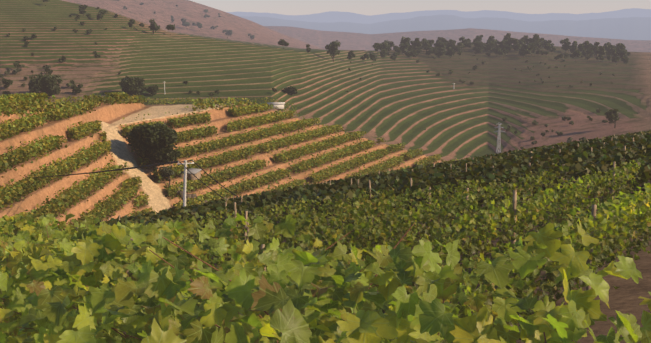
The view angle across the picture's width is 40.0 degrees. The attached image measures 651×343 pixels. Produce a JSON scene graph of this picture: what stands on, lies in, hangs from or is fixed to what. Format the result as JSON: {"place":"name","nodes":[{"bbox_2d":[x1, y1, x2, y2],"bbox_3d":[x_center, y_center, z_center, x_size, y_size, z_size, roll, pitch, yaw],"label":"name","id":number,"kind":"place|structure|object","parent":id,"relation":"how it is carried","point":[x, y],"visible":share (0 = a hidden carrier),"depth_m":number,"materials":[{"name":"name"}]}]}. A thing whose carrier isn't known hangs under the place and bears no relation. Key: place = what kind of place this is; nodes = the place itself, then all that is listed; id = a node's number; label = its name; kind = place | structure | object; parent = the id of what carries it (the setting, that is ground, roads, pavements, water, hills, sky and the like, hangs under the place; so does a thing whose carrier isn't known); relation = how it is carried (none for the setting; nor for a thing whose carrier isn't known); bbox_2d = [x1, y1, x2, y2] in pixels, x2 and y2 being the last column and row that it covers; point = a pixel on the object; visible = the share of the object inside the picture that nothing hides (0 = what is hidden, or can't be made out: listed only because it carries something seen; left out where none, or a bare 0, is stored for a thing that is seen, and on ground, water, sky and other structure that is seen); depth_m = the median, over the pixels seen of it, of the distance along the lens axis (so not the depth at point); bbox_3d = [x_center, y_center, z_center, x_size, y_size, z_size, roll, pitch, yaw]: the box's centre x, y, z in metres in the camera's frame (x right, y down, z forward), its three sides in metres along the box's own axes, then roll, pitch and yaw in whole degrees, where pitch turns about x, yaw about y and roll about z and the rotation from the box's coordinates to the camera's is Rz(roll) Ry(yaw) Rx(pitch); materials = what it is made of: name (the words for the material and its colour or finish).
{"place":"outdoors","nodes":[
{"label":"outdoors","id":0,"kind":"place"},
{"bbox_2d":[123,238,134,334],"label":"trellis posts","id":1,"kind":"object","parent":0,"point":[127,271],"visible":0.08,"depth_m":5.58,"materials":[{"name":"wood"}]},
{"bbox_2d":[0,0,650,342],"bbox_3d":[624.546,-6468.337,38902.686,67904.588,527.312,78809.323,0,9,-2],"label":"terrain","id":2,"kind":"structure","parent":0,"point":[402,98],"depth_m":447.85,"materials":[{"name":"soil"}]},
{"bbox_2d":[177,160,193,205],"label":"utility pole","id":3,"kind":"object","parent":2,"relation":"on","point":[185,163],"visible":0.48,"depth_m":77.95,"materials":[{"name":"concrete"}]},
{"bbox_2d":[36,160,237,198],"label":"power lines","id":4,"kind":"object","parent":3,"relation":"hanging from","point":[149,166],"visible":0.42,"depth_m":83.22,"materials":[{"name":"black metal"}]},
{"bbox_2d":[168,186,207,202],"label":"stone wall","id":5,"kind":"structure","parent":2,"relation":"on","point":[193,196],"depth_m":150.63,"materials":[{"name":"stone"}]},
{"bbox_2d":[178,172,200,184],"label":"shed walls","id":6,"kind":"structure","parent":2,"relation":"on","point":[193,177],"depth_m":155.80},
{"bbox_2d":[180,168,201,173],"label":"shed roof","id":7,"kind":"structure","parent":6,"relation":"on","point":[194,170],"depth_m":156.35,"materials":[{"name":"grey metal"}]},
{"bbox_2d":[0,92,457,230],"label":"grapevine rows","id":8,"kind":"object","parent":2,"relation":"on","point":[31,182],"visible":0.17,"depth_m":161.48,"materials":[{"name":"green plant"}]},
{"bbox_2d":[0,222,546,342],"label":"vine stems","id":9,"kind":"object","parent":2,"relation":"on","point":[117,330],"visible":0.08,"depth_m":3.74,"materials":[{"name":"brown wood"}]},
{"bbox_2d":[267,102,284,108],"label":"pump house","id":10,"kind":"structure","parent":2,"relation":"on","point":[279,105],"depth_m":326.16,"materials":[{"name":"white paint"}]},
{"bbox_2d":[0,5,626,185],"bbox_3d":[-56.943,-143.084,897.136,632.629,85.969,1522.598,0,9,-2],"label":"tree trunks","id":11,"kind":"object","parent":2,"relation":"on","point":[168,176],"visible":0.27,"depth_m":351.12,"materials":[{"name":"brown plant"}]},
{"bbox_2d":[0,0,629,176],"bbox_3d":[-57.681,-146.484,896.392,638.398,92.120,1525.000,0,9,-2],"label":"trees","id":12,"kind":"object","parent":2,"relation":"on","point":[154,140],"visible":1,"depth_m":530.72,"materials":[{"name":"green plant"}]},
{"bbox_2d":[0,212,650,342],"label":"vine leaves","id":13,"kind":"object","parent":2,"relation":"on","point":[41,272],"visible":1,"depth_m":3.02,"materials":[{"name":"green plant"}]},
{"bbox_2d":[60,130,650,236],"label":"grapevines","id":14,"kind":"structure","parent":2,"relation":"on","point":[575,159],"depth_m":38.55,"materials":[{"name":"green plant"}]},
{"bbox_2d":[69,160,650,342],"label":"grapevines","id":15,"kind":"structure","parent":2,"relation":"on","point":[628,207],"depth_m":18.74,"materials":[{"name":"green plant"}]},
{"bbox_2d":[77,130,642,290],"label":"vineyard posts","id":16,"kind":"object","parent":2,"relation":"on","point":[593,213],"visible":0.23,"depth_m":26.48,"materials":[{"name":"brown wood"}]},
{"bbox_2d":[494,123,504,153],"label":"pylon","id":17,"kind":"object","parent":2,"relation":"on","point":[498,137],"visible":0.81,"depth_m":335.49,"materials":[{"name":"silver metal"}]},
{"bbox_2d":[190,0,650,15],"label":"sky","id":18,"kind":"structure","parent":0,"point":[284,7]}
]}

